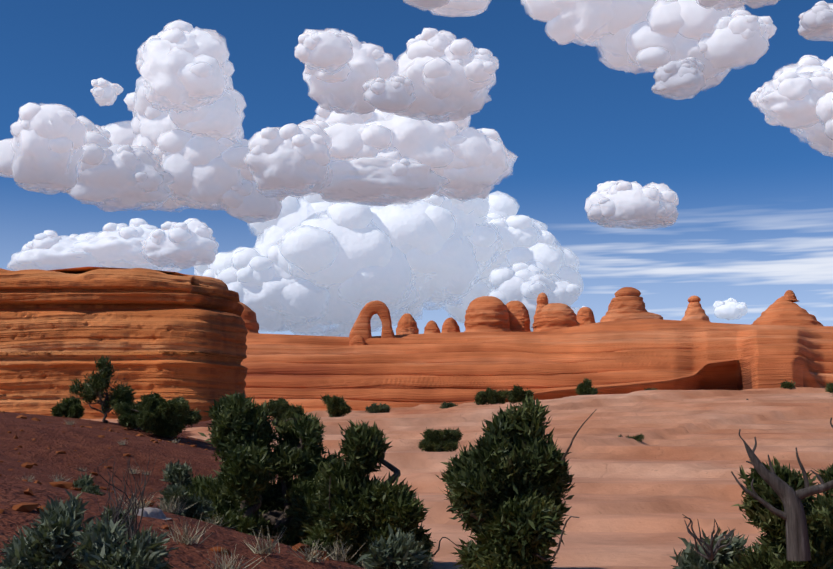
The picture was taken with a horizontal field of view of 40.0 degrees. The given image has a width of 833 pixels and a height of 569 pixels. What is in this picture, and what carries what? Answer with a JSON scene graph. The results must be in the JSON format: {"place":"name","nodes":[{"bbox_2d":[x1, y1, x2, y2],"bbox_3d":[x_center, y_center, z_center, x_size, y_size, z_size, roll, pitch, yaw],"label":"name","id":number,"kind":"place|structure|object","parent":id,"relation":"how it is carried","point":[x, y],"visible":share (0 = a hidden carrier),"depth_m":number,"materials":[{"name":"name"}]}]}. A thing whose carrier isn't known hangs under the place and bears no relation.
{"place":"outdoors","nodes":[
{"label":"outdoors","id":0,"kind":"place"},
{"bbox_2d":[0,102,86,194],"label":"cloud","id":1,"kind":"structure","parent":0,"point":[43,151],"depth_m":6880.05,"materials":[{"name":"white"}]},
{"bbox_2d":[6,218,218,271],"bbox_3d":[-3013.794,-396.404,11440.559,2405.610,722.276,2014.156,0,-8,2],"label":"cloud","id":2,"kind":"structure","parent":0,"point":[168,245],"depth_m":11454.93,"materials":[{"name":"white"}]},
{"bbox_2d":[64,20,286,222],"bbox_3d":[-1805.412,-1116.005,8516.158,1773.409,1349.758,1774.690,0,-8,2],"label":"cloud","id":3,"kind":"structure","parent":0,"point":[177,141],"depth_m":8060.10,"materials":[{"name":"white"}]},
{"bbox_2d":[244,106,517,205],"bbox_3d":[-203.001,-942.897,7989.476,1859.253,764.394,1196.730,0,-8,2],"label":"cloud","id":4,"kind":"structure","parent":0,"point":[376,157],"depth_m":7807.08,"materials":[{"name":"white"}]},
{"bbox_2d":[193,191,583,336],"bbox_3d":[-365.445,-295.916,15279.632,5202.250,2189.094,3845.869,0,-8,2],"label":"cloud","id":5,"kind":"structure","parent":0,"point":[309,265],"depth_m":13914.20,"materials":[{"name":"white"}]},
{"bbox_2d":[294,28,498,123],"bbox_3d":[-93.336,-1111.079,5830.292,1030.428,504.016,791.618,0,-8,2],"label":"cloud","id":6,"kind":"structure","parent":0,"point":[433,75],"depth_m":5785.12,"materials":[{"name":"white"}]},
{"bbox_2d":[0,387,832,568],"bbox_3d":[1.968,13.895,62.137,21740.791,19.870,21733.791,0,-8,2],"label":"ground","id":7,"kind":"structure","parent":0,"point":[631,501],"depth_m":43.22,"materials":[{"name":"brown sand"}]},
{"bbox_2d":[0,488,129,568],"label":"sagebrush","id":8,"kind":"object","parent":7,"relation":"on","point":[47,542],"depth_m":6.63,"materials":[{"name":"green plant"}]},
{"bbox_2d":[50,394,84,418],"bbox_3d":[-17.646,6.321,58.211,2.101,1.493,2.107,0,-8,2],"label":"bush","id":9,"kind":"object","parent":7,"relation":"on","point":[69,407],"depth_m":57.65,"materials":[{"name":"green plant"}]},
{"bbox_2d":[73,473,105,495],"bbox_3d":[-7.079,4.589,23.808,1.255,1.306,1.131,0,-8,2],"label":"shrub","id":10,"kind":"object","parent":7,"relation":"on","point":[85,482],"visible":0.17,"depth_m":23.98,"materials":[{"name":"green plant"}]},
{"bbox_2d":[66,356,139,423],"bbox_3d":[-15.403,5.264,56.284,3.812,3.637,2.905,0,-8,2],"label":"juniper tree","id":11,"kind":"object","parent":7,"relation":"on","point":[97,382],"depth_m":55.91,"materials":[{"name":"green plant"}]},
{"bbox_2d":[98,503,140,534],"bbox_3d":[-3.232,2.652,12.380,0.419,0.651,0.591,0,-8,2],"label":"shrub","id":12,"kind":"object","parent":7,"relation":"on","point":[110,512],"depth_m":12.32,"materials":[{"name":"green plant"}]},
{"bbox_2d":[0,267,247,420],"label":"butte","id":13,"kind":"object","parent":7,"relation":"on","point":[167,335],"visible":0.69,"depth_m":160.40,"materials":[{"name":"stone"}]},
{"bbox_2d":[69,515,179,568],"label":"sagebrush","id":14,"kind":"object","parent":7,"relation":"on","point":[98,547],"depth_m":6.48,"materials":[{"name":"green plant"}]},
{"bbox_2d":[79,450,169,539],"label":"dead twigs","id":15,"kind":"object","parent":7,"relation":"on","point":[117,513],"visible":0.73,"depth_m":10.88,"materials":[{"name":"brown wood"}]},
{"bbox_2d":[134,509,147,516],"bbox_3d":[-3.428,2.838,14.145,0.295,0.120,0.346,0,-8,2],"label":"pale boulder","id":16,"kind":"object","parent":7,"relation":"on","point":[145,513],"visible":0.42,"depth_m":14.09,"materials":[{"name":"grey stone"}]},
{"bbox_2d":[141,507,171,519],"bbox_3d":[-3.354,2.871,14.355,0.453,0.150,0.625,-4,-9,25],"label":"pale boulder","id":17,"kind":"object","parent":7,"relation":"on","point":[157,513],"visible":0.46,"depth_m":14.27,"materials":[{"name":"grey stone"}]},
{"bbox_2d":[112,391,201,437],"bbox_3d":[-12.576,6.313,54.937,4.165,2.280,4.096,0,-8,2],"label":"green bush","id":18,"kind":"object","parent":7,"relation":"on","point":[160,416],"depth_m":53.86,"materials":[{"name":"green plant"}]},
{"bbox_2d":[0,411,329,560],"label":"slope stones","id":19,"kind":"object","parent":7,"relation":"on","point":[25,507],"visible":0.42,"depth_m":16.80,"materials":[{"name":"stone"}]},
{"bbox_2d":[157,458,215,519],"bbox_3d":[-3.392,3.114,16.741,0.931,1.135,0.825,0,-8,2],"label":"shrub","id":20,"kind":"object","parent":7,"relation":"on","point":[179,478],"visible":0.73,"depth_m":16.73,"materials":[{"name":"green plant"}]},
{"bbox_2d":[15,420,366,568],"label":"grass tufts","id":21,"kind":"object","parent":7,"relation":"on","point":[310,556],"visible":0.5,"depth_m":13.66,"materials":[{"name":"plant"}]},
{"bbox_2d":[209,547,230,554],"bbox_3d":[-2.208,2.979,12.787,0.382,0.100,0.280,-5,-10,34],"label":"rock","id":22,"kind":"object","parent":7,"relation":"on","point":[226,551],"visible":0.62,"depth_m":12.71,"materials":[{"name":"stone"}]},
{"bbox_2d":[185,391,345,545],"bbox_3d":[-3.066,3.898,22.302,3.588,3.571,3.207,0,-8,2],"label":"juniper","id":23,"kind":"object","parent":7,"relation":"on","point":[243,435],"depth_m":22.11,"materials":[{"name":"green plant"}]},
{"bbox_2d":[262,397,304,425],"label":"bush","id":24,"kind":"object","parent":7,"relation":"on","point":[281,406],"depth_m":77.71,"materials":[{"name":"green plant"}]},
{"bbox_2d":[320,394,351,416],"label":"bush","id":25,"kind":"object","parent":7,"relation":"on","point":[335,404],"depth_m":88.92,"materials":[{"name":"green plant"}]},
{"bbox_2d":[288,420,457,567],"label":"juniper","id":26,"kind":"object","parent":7,"relation":"on","point":[360,512],"depth_m":20.53,"materials":[{"name":"green plant"}]},
{"bbox_2d":[365,403,390,412],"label":"bush","id":27,"kind":"object","parent":7,"relation":"on","point":[375,408],"visible":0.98,"depth_m":91.32,"materials":[{"name":"green plant"}]},
{"bbox_2d":[355,524,434,568],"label":"sagebrush","id":28,"kind":"object","parent":7,"relation":"on","point":[402,551],"visible":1,"depth_m":13.41,"materials":[{"name":"green plant"}]},
{"bbox_2d":[416,427,462,451],"bbox_3d":[1.097,7.118,51.628,2.076,1.443,1.548,0,-8,2],"label":"bush","id":29,"kind":"object","parent":7,"relation":"on","point":[432,441],"depth_m":51.33,"materials":[{"name":"green plant"}]},
{"bbox_2d":[439,401,457,408],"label":"bush","id":30,"kind":"object","parent":7,"relation":"on","point":[444,405],"visible":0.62,"depth_m":92.32,"materials":[{"name":"green plant"}]},
{"bbox_2d":[473,386,508,404],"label":"bush","id":31,"kind":"object","parent":7,"relation":"on","point":[492,395],"depth_m":91.29,"materials":[{"name":"green plant"}]},
{"bbox_2d":[436,394,596,568],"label":"juniper","id":32,"kind":"object","parent":7,"relation":"on","point":[511,488],"depth_m":18.64,"materials":[{"name":"green plant"}]},
{"bbox_2d":[507,384,534,403],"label":"bush","id":33,"kind":"object","parent":7,"relation":"on","point":[518,393],"depth_m":92.08,"materials":[{"name":"green plant"}]},
{"bbox_2d":[575,378,601,394],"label":"bush","id":34,"kind":"object","parent":7,"relation":"on","point":[585,387],"visible":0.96,"depth_m":94.82,"materials":[{"name":"green plant"}]},
{"bbox_2d":[626,434,644,441],"bbox_3d":[11.319,8.155,59.613,1.220,0.858,1.029,0,-8,2],"label":"bush","id":35,"kind":"object","parent":7,"relation":"on","point":[640,437],"depth_m":59.39,"materials":[{"name":"green plant"}]},
{"bbox_2d":[682,514,735,560],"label":"dead twigs","id":36,"kind":"object","parent":7,"relation":"on","point":[710,552],"visible":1,"depth_m":8.70,"materials":[{"name":"grey wood"}]},
{"bbox_2d":[669,526,751,568],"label":"sagebrush","id":37,"kind":"object","parent":7,"relation":"on","point":[691,558],"visible":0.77,"depth_m":11.43,"materials":[{"name":"green plant"}]},
{"bbox_2d":[721,456,832,568],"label":"juniper","id":38,"kind":"object","parent":7,"relation":"on","point":[769,552],"depth_m":10.42,"materials":[{"name":"green plant"}]},
{"bbox_2d":[731,418,832,560],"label":"dead snag","id":39,"kind":"object","parent":7,"relation":"on","point":[793,515],"visible":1,"depth_m":9.91,"materials":[{"name":"grey wood"}]},
{"bbox_2d":[779,379,795,389],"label":"bush","id":40,"kind":"object","parent":7,"relation":"on","point":[787,385],"visible":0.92,"depth_m":95.43,"materials":[{"name":"green plant"}]},
{"bbox_2d":[809,463,832,521],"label":"juniper","id":41,"kind":"object","parent":7,"relation":"on","point":[826,474],"visible":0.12,"depth_m":11.26,"materials":[{"name":"green plant"}]},
{"bbox_2d":[825,382,832,392],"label":"bush","id":42,"kind":"object","parent":7,"relation":"on","point":[829,387],"visible":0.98,"depth_m":94.62,"materials":[{"name":"green plant"}]},
{"bbox_2d":[0,0,832,335],"label":"sky","id":43,"kind":"structure","parent":0,"point":[753,225],"materials":[{"name":"blue"}]},
{"bbox_2d":[404,0,491,16],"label":"cloud","id":44,"kind":"structure","parent":0,"point":[457,8],"depth_m":4506.12,"materials":[{"name":"white"}]},
{"bbox_2d":[241,319,832,412],"bbox_3d":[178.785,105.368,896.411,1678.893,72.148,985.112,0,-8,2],"label":"wall","id":45,"kind":"structure","parent":0,"point":[458,368],"depth_m":456.54,"materials":[{"name":"stone"}]},
{"bbox_2d":[238,302,258,332],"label":"rock formation","id":46,"kind":"object","parent":45,"relation":"on","point":[248,316],"visible":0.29,"depth_m":636.20,"materials":[{"name":"stone"}]},
{"bbox_2d":[349,335,366,345],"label":"rock mound","id":47,"kind":"object","parent":45,"relation":"on","point":[357,340],"visible":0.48,"depth_m":508.50,"materials":[{"name":"orange stone"}]},
{"bbox_2d":[349,300,394,339],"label":"rock arch","id":48,"kind":"structure","parent":45,"relation":"on","point":[361,327],"depth_m":517.70,"materials":[{"name":"orange stone"}]},
{"bbox_2d":[396,313,418,334],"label":"dome","id":49,"kind":"structure","parent":45,"relation":"on","point":[407,323],"depth_m":542.78,"materials":[{"name":"orange stone"}]},
{"bbox_2d":[424,320,440,333],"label":"dome","id":50,"kind":"structure","parent":45,"relation":"on","point":[431,326],"depth_m":558.19,"materials":[{"name":"orange stone"}]},
{"bbox_2d":[441,317,459,332],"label":"dome","id":51,"kind":"structure","parent":45,"relation":"on","point":[450,325],"depth_m":553.83,"materials":[{"name":"orange stone"}]},
{"bbox_2d":[464,296,511,331],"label":"dome","id":52,"kind":"structure","parent":45,"relation":"on","point":[487,313],"depth_m":539.95,"materials":[{"name":"orange stone"}]},
{"bbox_2d":[506,301,530,331],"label":"dome","id":53,"kind":"structure","parent":45,"relation":"on","point":[519,318],"depth_m":551.12,"materials":[{"name":"orange stone"}]},
{"bbox_2d":[532,303,579,331],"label":"dome","id":54,"kind":"structure","parent":45,"relation":"on","point":[551,316],"depth_m":536.60,"materials":[{"name":"orange stone"}]},
{"bbox_2d":[531,292,547,327],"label":"rock spire","id":55,"kind":"structure","parent":54,"relation":"on","point":[542,299],"depth_m":542.23,"materials":[{"name":"orange stone"}]},
{"bbox_2d":[576,307,595,324],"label":"dome","id":56,"kind":"structure","parent":45,"relation":"on","point":[585,316],"depth_m":596.32,"materials":[{"name":"orange stone"}]},
{"bbox_2d":[600,312,662,321],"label":"rock ledge","id":57,"kind":"object","parent":45,"relation":"on","point":[624,316],"visible":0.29,"depth_m":548.98,"materials":[{"name":"orange stone"}]},
{"bbox_2d":[606,287,647,314],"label":"dome","id":58,"kind":"structure","parent":57,"relation":"on","point":[629,300],"depth_m":553.62,"materials":[{"name":"orange stone"}]},
{"bbox_2d":[681,296,709,321],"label":"rock spire","id":59,"kind":"structure","parent":45,"relation":"on","point":[694,311],"depth_m":560.36,"materials":[{"name":"orange stone"}]},
{"bbox_2d":[751,296,822,325],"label":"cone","id":60,"kind":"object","parent":45,"relation":"on","point":[782,310],"depth_m":547.71,"materials":[{"name":"orange stone"}]},
{"bbox_2d":[784,290,798,301],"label":"rock knob","id":61,"kind":"object","parent":60,"relation":"on","point":[789,295],"visible":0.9,"depth_m":557.02,"materials":[{"name":"orange stone"}]},
{"bbox_2d":[584,180,678,228],"bbox_3d":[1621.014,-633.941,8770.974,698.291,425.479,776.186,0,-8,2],"label":"cloud","id":62,"kind":"structure","parent":0,"point":[625,204],"depth_m":8463.10,"materials":[{"name":"white"}]},
{"bbox_2d":[521,0,776,99],"bbox_3d":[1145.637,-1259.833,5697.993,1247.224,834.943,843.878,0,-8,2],"label":"cloud","id":63,"kind":"structure","parent":0,"point":[685,49],"depth_m":5529.64,"materials":[{"name":"white"}]},
{"bbox_2d":[570,298,747,319],"bbox_3d":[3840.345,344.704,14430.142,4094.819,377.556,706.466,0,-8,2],"label":"cloud","id":64,"kind":"structure","parent":0,"point":[730,308],"depth_m":14477.52,"materials":[{"name":"white"}]},
{"bbox_2d":[696,0,777,10],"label":"cloud","id":65,"kind":"structure","parent":0,"point":[721,5],"depth_m":4237.19,"materials":[{"name":"white"}]},
{"bbox_2d":[749,55,832,156],"bbox_3d":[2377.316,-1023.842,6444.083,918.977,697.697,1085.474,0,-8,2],"label":"cloud","id":66,"kind":"structure","parent":0,"point":[797,97],"depth_m":6367.32,"materials":[{"name":"white"}]},
{"bbox_2d":[798,1,832,41],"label":"cloud","id":67,"kind":"structure","parent":0,"point":[816,22],"depth_m":4319.65,"materials":[{"name":"white"}]}
]}

